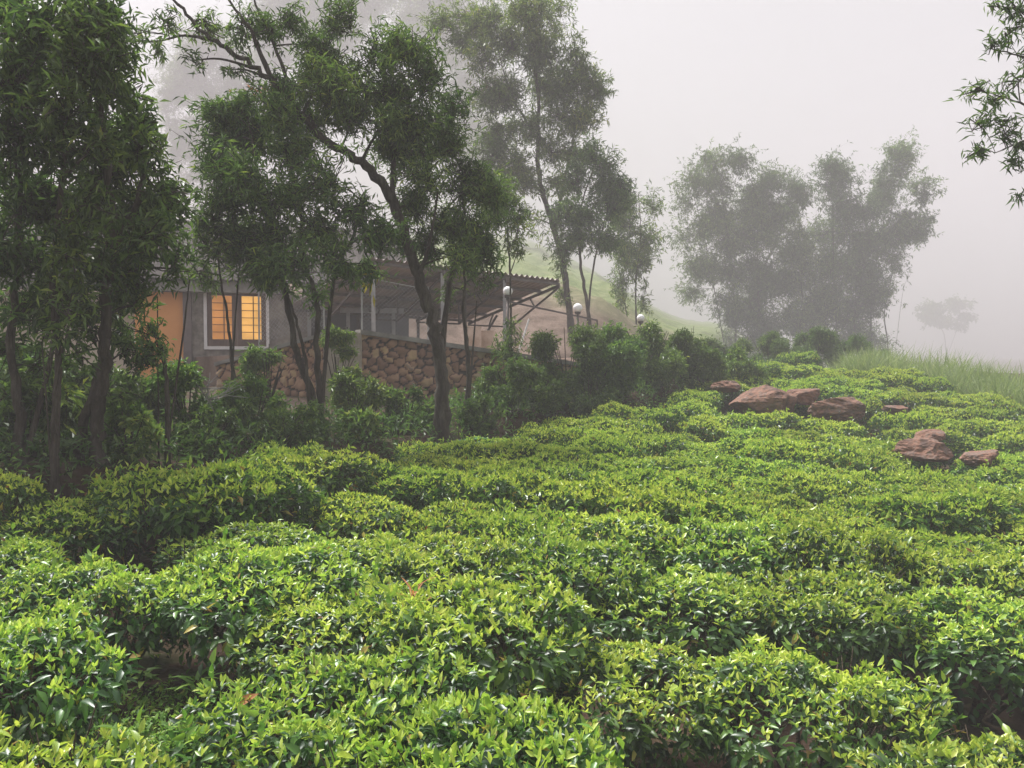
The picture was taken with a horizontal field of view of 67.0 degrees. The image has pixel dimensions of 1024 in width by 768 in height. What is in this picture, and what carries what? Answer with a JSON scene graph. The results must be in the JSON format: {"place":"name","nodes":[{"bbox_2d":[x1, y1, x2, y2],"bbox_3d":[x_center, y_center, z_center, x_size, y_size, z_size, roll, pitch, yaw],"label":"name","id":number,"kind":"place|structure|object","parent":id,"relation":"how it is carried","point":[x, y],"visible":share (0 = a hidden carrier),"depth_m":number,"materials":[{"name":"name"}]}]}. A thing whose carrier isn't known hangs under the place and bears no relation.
{"place":"outdoors","nodes":[
{"label":"outdoors","id":0,"kind":"place"},
{"bbox_2d":[2,234,829,368],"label":"hillside","id":1,"kind":"structure","parent":0,"point":[603,309],"depth_m":39.56,"materials":[{"name":"green plant"}]},
{"bbox_2d":[379,0,527,207],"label":"tree","id":2,"kind":"object","parent":1,"relation":"on","point":[412,8],"visible":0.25,"depth_m":157.59,"materials":[{"name":"green plant"}]},
{"bbox_2d":[0,358,1023,767],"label":"ground","id":3,"kind":"structure","parent":0,"point":[174,666],"depth_m":5.93,"materials":[{"name":"green plant"}]},
{"bbox_2d":[0,468,51,563],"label":"tea bush","id":4,"kind":"object","parent":3,"relation":"on","point":[25,490],"visible":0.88,"depth_m":7.14,"materials":[{"name":"green plant"}]},
{"bbox_2d":[0,522,84,631],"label":"tea bush","id":5,"kind":"object","parent":3,"relation":"on","point":[21,553],"visible":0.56,"depth_m":5.51,"materials":[{"name":"green plant"}]},
{"bbox_2d":[0,0,113,465],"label":"slim tree","id":6,"kind":"object","parent":3,"relation":"on","point":[33,197],"visible":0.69,"depth_m":8.62,"materials":[{"name":"green plant"}]},
{"bbox_2d":[26,266,103,507],"bbox_3d":[-4.766,0.205,8.369,0.815,2.931,0.785,0,2,0],"label":"slim tree","id":7,"kind":"object","parent":3,"relation":"on","point":[66,343],"visible":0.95,"depth_m":8.30,"materials":[{"name":"green plant"}]},
{"bbox_2d":[0,595,143,764],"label":"tea bush","id":8,"kind":"object","parent":3,"relation":"on","point":[20,645],"visible":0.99,"depth_m":3.72,"materials":[{"name":"green plant"}]},
{"bbox_2d":[0,489,148,576],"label":"tea bush","id":9,"kind":"object","parent":3,"relation":"on","point":[52,520],"visible":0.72,"depth_m":6.77,"materials":[{"name":"green plant"}]},
{"bbox_2d":[2,0,154,494],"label":"slim tree","id":10,"kind":"object","parent":3,"relation":"on","point":[70,42],"visible":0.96,"depth_m":8.03,"materials":[{"name":"green plant"}]},
{"bbox_2d":[0,703,180,767],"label":"tea bush","id":11,"kind":"object","parent":3,"relation":"on","point":[31,754],"visible":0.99,"depth_m":3.12,"materials":[{"name":"green plant"}]},
{"bbox_2d":[0,545,224,690],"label":"tea bush","id":12,"kind":"object","parent":3,"relation":"on","point":[96,585],"visible":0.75,"depth_m":4.90,"materials":[{"name":"green plant"}]},
{"bbox_2d":[38,0,210,466],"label":"slim tree","id":13,"kind":"object","parent":3,"relation":"on","point":[158,207],"visible":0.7,"depth_m":9.13,"materials":[{"name":"green plant"}]},
{"bbox_2d":[102,402,164,464],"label":"shrub","id":14,"kind":"object","parent":3,"relation":"on","point":[131,419],"visible":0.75,"depth_m":9.55,"materials":[{"name":"green plant"}]},
{"bbox_2d":[111,237,194,464],"bbox_3d":[-4.627,-0.401,9.745,0.994,2.998,0.922,0,2,0],"label":"slim tree","id":15,"kind":"object","parent":3,"relation":"on","point":[161,350],"visible":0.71,"depth_m":9.69,"materials":[{"name":"green plant"}]},
{"bbox_2d":[82,448,286,573],"bbox_3d":[-3.277,1.302,7.543,2.047,1.373,1.716,-2,2,3],"label":"tea bush","id":16,"kind":"object","parent":3,"relation":"on","point":[159,484],"visible":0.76,"depth_m":7.12,"materials":[{"name":"green plant"}]},
{"bbox_2d":[145,356,227,446],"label":"shrub","id":17,"kind":"object","parent":3,"relation":"on","point":[188,376],"visible":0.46,"depth_m":10.90,"materials":[{"name":"green plant"}]},
{"bbox_2d":[0,213,408,379],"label":"house","id":18,"kind":"structure","parent":3,"relation":"on","point":[206,323],"depth_m":22.29,"materials":[{"name":"grey paint"}]},
{"bbox_2d":[203,293,268,349],"bbox_3d":[-7.973,-1.805,22.406,1.782,1.611,0.190,-1,2,-18],"label":"window","id":19,"kind":"structure","parent":18,"relation":"in","point":[215,324],"depth_m":22.38,"materials":[{"name":"white paint"}]},
{"bbox_2d":[175,399,246,459],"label":"shrub","id":20,"kind":"object","parent":3,"relation":"on","point":[220,426],"visible":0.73,"depth_m":10.32,"materials":[{"name":"green plant"}]},
{"bbox_2d":[140,0,294,219],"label":"tree","id":21,"kind":"object","parent":3,"relation":"on","point":[181,81],"visible":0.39,"depth_m":155.13,"materials":[{"name":"green plant"}]},
{"bbox_2d":[172,189,276,383],"bbox_3d":[-4.385,-1.095,12.049,1.658,3.991,1.357,0,2,0],"label":"slim tree","id":22,"kind":"object","parent":3,"relation":"on","point":[233,250],"visible":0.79,"depth_m":11.88,"materials":[{"name":"green plant"}]},
{"bbox_2d":[141,456,327,557],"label":"tea bush","id":23,"kind":"object","parent":3,"relation":"on","point":[258,495],"visible":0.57,"depth_m":7.40,"materials":[{"name":"green plant"}]},
{"bbox_2d":[149,514,325,612],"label":"tea bush","id":24,"kind":"object","parent":3,"relation":"on","point":[267,536],"visible":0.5,"depth_m":6.59,"materials":[{"name":"green plant"}]},
{"bbox_2d":[216,369,293,439],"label":"shrub","id":25,"kind":"object","parent":3,"relation":"on","point":[253,389],"visible":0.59,"depth_m":11.62,"materials":[{"name":"green plant"}]},
{"bbox_2d":[234,341,286,409],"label":"shrub","id":26,"kind":"object","parent":3,"relation":"on","point":[254,359],"visible":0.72,"depth_m":14.42,"materials":[{"name":"green plant"}]},
{"bbox_2d":[142,526,386,680],"bbox_3d":[-1.702,1.545,5.377,1.642,1.116,1.420,-2,3,-41],"label":"tea bush","id":27,"kind":"object","parent":3,"relation":"on","point":[279,568],"visible":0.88,"depth_m":5.03,"materials":[{"name":"green plant"}]},
{"bbox_2d":[214,332,361,400],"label":"stone wall","id":28,"kind":"structure","parent":3,"relation":"on","point":[290,382],"depth_m":16.82,"materials":[{"name":"stone"}]},
{"bbox_2d":[169,73,421,420],"bbox_3d":[-3.373,-1.989,12.261,4.068,5.858,3.183,0,2,0],"label":"forked tree","id":29,"kind":"object","parent":3,"relation":"on","point":[243,126],"visible":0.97,"depth_m":11.80,"materials":[{"name":"green plant"}]},
{"bbox_2d":[225,0,401,213],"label":"tree","id":30,"kind":"object","parent":3,"relation":"on","point":[367,11],"visible":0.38,"depth_m":161.80,"materials":[{"name":"green plant"}]},
{"bbox_2d":[118,0,515,446],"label":"leaning tree","id":31,"kind":"object","parent":3,"relation":"on","point":[419,144],"visible":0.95,"depth_m":12.64,"materials":[{"name":"green plant"}]},
{"bbox_2d":[221,574,426,715],"bbox_3d":[-1.041,1.683,4.826,1.397,0.834,1.342,3,4,24],"label":"tea bush","id":32,"kind":"object","parent":3,"relation":"on","point":[315,614],"visible":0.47,"depth_m":4.52,"materials":[{"name":"green plant"}]},
{"bbox_2d":[255,443,400,520],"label":"tea bush","id":33,"kind":"object","parent":3,"relation":"on","point":[354,459],"visible":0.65,"depth_m":9.15,"materials":[{"name":"green plant"}]},
{"bbox_2d":[166,629,507,767],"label":"tea bush","id":34,"kind":"object","parent":3,"relation":"on","point":[307,733],"visible":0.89,"depth_m":3.46,"materials":[{"name":"green plant"}]},
{"bbox_2d":[318,322,362,414],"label":"shrub","id":35,"kind":"object","parent":3,"relation":"on","point":[340,338],"visible":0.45,"depth_m":14.81,"materials":[{"name":"green plant"}]},
{"bbox_2d":[293,482,422,547],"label":"tea bush","id":36,"kind":"object","parent":3,"relation":"on","point":[366,511],"visible":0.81,"depth_m":7.66,"materials":[{"name":"green plant"}]},
{"bbox_2d":[325,365,391,420],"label":"shrub","id":37,"kind":"object","parent":3,"relation":"on","point":[345,393],"visible":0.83,"depth_m":13.32,"materials":[{"name":"green plant"}]},
{"bbox_2d":[255,530,466,602],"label":"tea bush","id":38,"kind":"object","parent":3,"relation":"on","point":[357,548],"visible":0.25,"depth_m":6.08,"materials":[{"name":"green plant"}]},
{"bbox_2d":[195,355,575,385],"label":"terrace","id":39,"kind":"structure","parent":3,"relation":"on","point":[206,363],"depth_m":21.09,"materials":[{"name":"stone"}]},
{"bbox_2d":[291,256,597,343],"bbox_3d":[-1.765,-1.977,23.856,9.016,2.787,4.250,-2,3,-42],"label":"carport","id":40,"kind":"object","parent":39,"relation":"on","point":[495,298],"visible":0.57,"depth_m":23.03,"materials":[{"name":"metal"}]},
{"bbox_2d":[0,345,804,539],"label":"undergrowth","id":41,"kind":"object","parent":3,"relation":"on","point":[42,465],"visible":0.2,"depth_m":11.04,"materials":[{"name":"green plant"}]},
{"bbox_2d":[381,383,434,429],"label":"shrub","id":42,"kind":"object","parent":3,"relation":"on","point":[397,400],"visible":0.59,"depth_m":13.71,"materials":[{"name":"green plant"}]},
{"bbox_2d":[354,459,476,515],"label":"tea bush","id":43,"kind":"object","parent":3,"relation":"on","point":[407,480],"visible":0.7,"depth_m":9.10,"materials":[{"name":"green plant"}]},
{"bbox_2d":[358,518,532,633],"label":"tea bush","id":44,"kind":"object","parent":3,"relation":"on","point":[469,553],"visible":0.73,"depth_m":5.84,"materials":[{"name":"green plant"}]},
{"bbox_2d":[389,492,513,575],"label":"tea bush","id":45,"kind":"object","parent":3,"relation":"on","point":[439,521],"visible":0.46,"depth_m":7.56,"materials":[{"name":"green plant"}]},
{"bbox_2d":[422,195,497,400],"bbox_3d":[-0.992,-1.475,15.167,1.529,4.363,1.525,0,2,0],"label":"slim tree","id":46,"kind":"object","parent":3,"relation":"on","point":[469,356],"visible":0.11,"depth_m":14.94,"materials":[{"name":"green plant"}]},
{"bbox_2d":[355,329,577,400],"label":"stone wall","id":47,"kind":"structure","parent":3,"relation":"on","point":[400,361],"depth_m":17.52,"materials":[{"name":"stone"}]},
{"bbox_2d":[316,667,633,767],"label":"tea bush","id":48,"kind":"object","parent":3,"relation":"on","point":[494,719],"visible":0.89,"depth_m":3.04,"materials":[{"name":"green plant"}]},
{"bbox_2d":[340,552,612,727],"bbox_3d":[-0.336,1.609,4.485,1.799,1.177,1.158,-1,0,32],"label":"tea bush","id":49,"kind":"object","parent":3,"relation":"on","point":[491,611],"visible":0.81,"depth_m":4.26,"materials":[{"name":"green plant"}]},
{"bbox_2d":[453,393,507,436],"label":"shrub","id":50,"kind":"object","parent":3,"relation":"on","point":[477,406],"visible":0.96,"depth_m":14.26,"materials":[{"name":"green plant"}]},
{"bbox_2d":[428,455,547,522],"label":"tea bush","id":51,"kind":"object","parent":3,"relation":"on","point":[499,483],"visible":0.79,"depth_m":8.80,"materials":[{"name":"green plant"}]},
{"bbox_2d":[469,168,538,382],"bbox_3d":[-0.273,-2.194,17.914,1.885,5.578,1.435,1,2,31],"label":"slim tree","id":52,"kind":"object","parent":3,"relation":"on","point":[505,350],"visible":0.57,"depth_m":17.78,"materials":[{"name":"green plant"}]},
{"bbox_2d":[471,352,546,408],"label":"shrub","id":53,"kind":"object","parent":3,"relation":"on","point":[522,375],"visible":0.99,"depth_m":15.67,"materials":[{"name":"green plant"}]},
{"bbox_2d":[407,0,618,336],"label":"tall tree","id":54,"kind":"object","parent":3,"relation":"on","point":[559,87],"visible":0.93,"depth_m":32.17,"materials":[{"name":"green plant"}]},
{"bbox_2d":[8,422,1021,767],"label":"ground weeds","id":55,"kind":"object","parent":3,"relation":"on","point":[162,724],"visible":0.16,"depth_m":4.53,"materials":[{"name":"green plant"}]},
{"bbox_2d":[454,497,594,598],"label":"tea bush","id":56,"kind":"object","parent":3,"relation":"on","point":[503,520],"visible":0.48,"depth_m":7.16,"materials":[{"name":"green plant"}]},
{"bbox_2d":[487,451,592,510],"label":"tea bush","id":57,"kind":"object","parent":3,"relation":"on","point":[543,467],"visible":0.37,"depth_m":9.89,"materials":[{"name":"green plant"}]},
{"bbox_2d":[522,366,571,414],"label":"shrub","id":58,"kind":"object","parent":3,"relation":"on","point":[555,397],"visible":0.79,"depth_m":16.27,"materials":[{"name":"green plant"}]},
{"bbox_2d":[497,438,601,500],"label":"tea bush","id":59,"kind":"object","parent":3,"relation":"on","point":[564,455],"visible":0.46,"depth_m":11.14,"materials":[{"name":"green plant"}]},
{"bbox_2d":[494,465,634,538],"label":"tea bush","id":60,"kind":"object","parent":3,"relation":"on","point":[560,493],"visible":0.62,"depth_m":8.54,"materials":[{"name":"green plant"}]},
{"bbox_2d":[524,318,609,404],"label":"shrub","id":61,"kind":"object","parent":3,"relation":"on","point":[585,343],"visible":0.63,"depth_m":17.15,"materials":[{"name":"green plant"}]},
{"bbox_2d":[475,513,677,644],"bbox_3d":[0.416,1.619,5.914,1.652,1.117,1.218,4,3,35],"label":"tea bush","id":62,"kind":"object","parent":3,"relation":"on","point":[541,559],"visible":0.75,"depth_m":5.70,"materials":[{"name":"green plant"}]},
{"bbox_2d":[535,129,643,331],"bbox_3d":[2.964,-4.964,29.779,4.346,9.087,3.256,0,2,0],"label":"slim tree","id":63,"kind":"object","parent":3,"relation":"on","point":[611,187],"visible":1,"depth_m":29.38,"materials":[{"name":"green plant"}]},
{"bbox_2d":[564,363,623,419],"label":"shrub","id":64,"kind":"object","parent":3,"relation":"on","point":[602,392],"visible":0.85,"depth_m":16.76,"materials":[{"name":"green plant"}]},
{"bbox_2d":[561,428,649,471],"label":"tea bush","id":65,"kind":"object","parent":3,"relation":"on","point":[605,444],"visible":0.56,"depth_m":12.33,"materials":[{"name":"green plant"}]},
{"bbox_2d":[488,620,744,767],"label":"tea bush","id":66,"kind":"object","parent":3,"relation":"on","point":[635,739],"visible":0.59,"depth_m":3.99,"materials":[{"name":"green plant"}]},
{"bbox_2d":[542,498,691,607],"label":"tea bush","id":67,"kind":"object","parent":3,"relation":"on","point":[595,528],"visible":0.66,"depth_m":6.82,"materials":[{"name":"green plant"}]},
{"bbox_2d":[595,319,649,394],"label":"shrub","id":68,"kind":"object","parent":3,"relation":"on","point":[622,360],"visible":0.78,"depth_m":17.37,"materials":[{"name":"green plant"}]},
{"bbox_2d":[603,179,667,324],"bbox_3d":[6.310,-5.590,39.931,3.527,10.014,3.211,0,2,0],"label":"slim tree","id":69,"kind":"object","parent":3,"relation":"on","point":[642,244],"visible":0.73,"depth_m":39.66,"materials":[{"name":"green plant"}]},
{"bbox_2d":[582,475,715,560],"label":"tea bush","id":70,"kind":"object","parent":3,"relation":"on","point":[646,499],"visible":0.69,"depth_m":8.13,"materials":[{"name":"green plant"}]},
{"bbox_2d":[610,425,687,457],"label":"tea bush","id":71,"kind":"object","parent":3,"relation":"on","point":[653,441],"visible":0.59,"depth_m":13.18,"materials":[{"name":"green plant"}]},
{"bbox_2d":[625,319,688,391],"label":"shrub","id":72,"kind":"object","parent":3,"relation":"on","point":[668,365],"visible":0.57,"depth_m":18.98,"materials":[{"name":"green plant"}]},
{"bbox_2d":[558,562,801,670],"bbox_3d":[1.265,1.764,5.636,1.984,0.871,1.332,-2,1,11],"label":"tea bush","id":73,"kind":"object","parent":3,"relation":"on","point":[698,585],"visible":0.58,"depth_m":5.29,"materials":[{"name":"green plant"}]},
{"bbox_2d":[663,326,714,384],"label":"shrub","id":74,"kind":"object","parent":3,"relation":"on","point":[682,340],"visible":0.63,"depth_m":20.46,"materials":[{"name":"green plant"}]},
{"bbox_2d":[639,466,749,508],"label":"tea bush","id":75,"kind":"object","parent":3,"relation":"on","point":[694,485],"visible":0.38,"depth_m":9.16,"materials":[{"name":"green plant"}]},
{"bbox_2d":[660,137,772,348],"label":"tree","id":76,"kind":"object","parent":3,"relation":"on","point":[701,268],"visible":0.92,"depth_m":64.55,"materials":[{"name":"green plant"}]},
{"bbox_2d":[640,504,823,616],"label":"tea bush","id":77,"kind":"object","parent":3,"relation":"on","point":[749,543],"visible":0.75,"depth_m":6.45,"materials":[{"name":"green plant"}]},
{"bbox_2d":[668,487,798,575],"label":"tea bush","id":78,"kind":"object","parent":3,"relation":"on","point":[736,510],"visible":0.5,"depth_m":7.89,"materials":[{"name":"green plant"}]},
{"bbox_2d":[705,432,798,468],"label":"tea bush","id":79,"kind":"object","parent":3,"relation":"on","point":[734,446],"visible":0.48,"depth_m":12.73,"materials":[{"name":"green plant"}]},
{"bbox_2d":[697,481,823,533],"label":"tea bush","id":80,"kind":"object","parent":3,"relation":"on","point":[778,500],"visible":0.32,"depth_m":8.95,"materials":[{"name":"green plant"}]},
{"bbox_2d":[707,132,819,358],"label":"tree","id":81,"kind":"object","parent":3,"relation":"on","point":[772,217],"visible":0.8,"depth_m":64.18,"materials":[{"name":"green plant"}]},
{"bbox_2d":[729,385,797,417],"bbox_3d":[5.733,0.446,17.636,1.448,0.879,1.564,0,2,0],"label":"rock","id":82,"kind":"object","parent":3,"relation":"on","point":[761,399],"visible":0.81,"depth_m":17.16,"materials":[{"name":"brown stone"}]},
{"bbox_2d":[726,452,837,493],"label":"tea bush","id":83,"kind":"object","parent":3,"relation":"on","point":[775,465],"visible":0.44,"depth_m":11.14,"materials":[{"name":"green plant"}]},
{"bbox_2d":[766,201,857,366],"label":"tree","id":84,"kind":"object","parent":3,"relation":"on","point":[804,322],"visible":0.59,"depth_m":65.02,"materials":[{"name":"green plant"}]},
{"bbox_2d":[749,429,877,473],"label":"tea bush","id":85,"kind":"object","parent":3,"relation":"on","point":[821,454],"visible":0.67,"depth_m":12.26,"materials":[{"name":"green plant"}]},
{"bbox_2d":[790,325,843,368],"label":"shrub","id":86,"kind":"object","parent":3,"relation":"on","point":[821,341],"visible":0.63,"depth_m":30.09,"materials":[{"name":"green plant"}]},
{"bbox_2d":[698,556,938,686],"bbox_3d":[2.099,1.738,5.339,1.587,1.034,1.154,-2,1,10],"label":"tea bush","id":87,"kind":"object","parent":3,"relation":"on","point":[814,606],"visible":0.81,"depth_m":5.12,"materials":[{"name":"green plant"}]},
{"bbox_2d":[759,459,880,508],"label":"tea bush","id":88,"kind":"object","parent":3,"relation":"on","point":[806,484],"visible":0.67,"depth_m":9.92,"materials":[{"name":"green plant"}]},
{"bbox_2d":[684,632,967,767],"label":"tea bush","id":89,"kind":"object","parent":3,"relation":"on","point":[761,678],"visible":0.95,"depth_m":3.94,"materials":[{"name":"green plant"}]},
{"bbox_2d":[807,397,865,424],"bbox_3d":[7.074,0.598,16.990,1.228,0.662,1.016,0,2,0],"label":"rock","id":90,"kind":"object","parent":3,"relation":"on","point":[839,409],"visible":0.83,"depth_m":16.62,"materials":[{"name":"brown stone"}]},
{"bbox_2d":[760,506,931,633],"bbox_3d":[2.725,1.592,6.322,1.420,1.228,1.216,3,2,6],"label":"tea bush","id":91,"kind":"object","parent":3,"relation":"on","point":[846,549],"visible":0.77,"depth_m":6.15,"materials":[{"name":"green plant"}]},
{"bbox_2d":[787,140,911,369],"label":"tree","id":92,"kind":"object","parent":3,"relation":"on","point":[862,278],"visible":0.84,"depth_m":64.34,"materials":[{"name":"green plant"}]},
{"bbox_2d":[837,125,947,356],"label":"tree","id":93,"kind":"object","parent":3,"relation":"on","point":[903,224],"visible":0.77,"depth_m":65.19,"materials":[{"name":"green plant"}]},
{"bbox_2d":[864,405,939,438],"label":"tea bush","id":94,"kind":"object","parent":3,"relation":"on","point":[900,419],"visible":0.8,"depth_m":16.47,"materials":[{"name":"green plant"}]},
{"bbox_2d":[812,573,1023,724],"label":"tea bush","id":95,"kind":"object","parent":3,"relation":"on","point":[932,658],"visible":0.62,"depth_m":4.92,"materials":[{"name":"green plant"}]},
{"bbox_2d":[821,341,1023,406],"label":"ridge grass","id":96,"kind":"structure","parent":3,"relation":"on","point":[962,379],"depth_m":23.07,"materials":[{"name":"green plant"}]},
{"bbox_2d":[833,517,1013,594],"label":"tea bush","id":97,"kind":"object","parent":3,"relation":"on","point":[944,539],"visible":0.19,"depth_m":7.07,"materials":[{"name":"green plant"}]},
{"bbox_2d":[893,437,953,461],"bbox_3d":[6.713,1.072,12.588,0.836,0.400,0.725,2,3,38],"label":"rock","id":98,"kind":"object","parent":3,"relation":"on","point":[924,449],"visible":0.9,"depth_m":12.39,"materials":[{"name":"brown stone"}]},
{"bbox_2d":[867,461,980,527],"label":"tea bush","id":99,"kind":"object","parent":3,"relation":"on","point":[898,476],"visible":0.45,"depth_m":10.34,"materials":[{"name":"green plant"}]},
{"bbox_2d":[834,713,1023,767],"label":"tea bush","id":100,"kind":"object","parent":3,"relation":"on","point":[947,753],"visible":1,"depth_m":3.32,"materials":[{"name":"green plant"}]},
{"bbox_2d":[843,481,1023,543],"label":"tea bush","id":101,"kind":"object","parent":3,"relation":"on","point":[931,511],"visible":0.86,"depth_m":8.11,"materials":[{"name":"green plant"}]},
{"bbox_2d":[912,293,979,360],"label":"umbrella tree","id":102,"kind":"object","parent":3,"relation":"on","point":[930,314],"visible":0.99,"depth_m":237.86,"materials":[{"name":"green plant"}]},
{"bbox_2d":[876,533,1023,665],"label":"tea bush","id":103,"kind":"object","parent":3,"relation":"on","point":[984,571],"visible":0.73,"depth_m":5.93,"materials":[{"name":"green plant"}]},
{"bbox_2d":[908,476,1023,545],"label":"tea bush","id":104,"kind":"object","parent":3,"relation":"on","point":[999,491],"visible":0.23,"depth_m":9.43,"materials":[{"name":"green plant"}]},
{"bbox_2d":[943,0,1023,209],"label":"overhanging tree","id":105,"kind":"object","parent":3,"relation":"on","point":[985,123],"visible":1,"depth_m":8.46,"materials":[{"name":"green plant"}]},
{"bbox_2d":[0,0,1023,358],"label":"sky","id":106,"kind":"structure","parent":0,"point":[799,80],"materials":[{"name":"white"}]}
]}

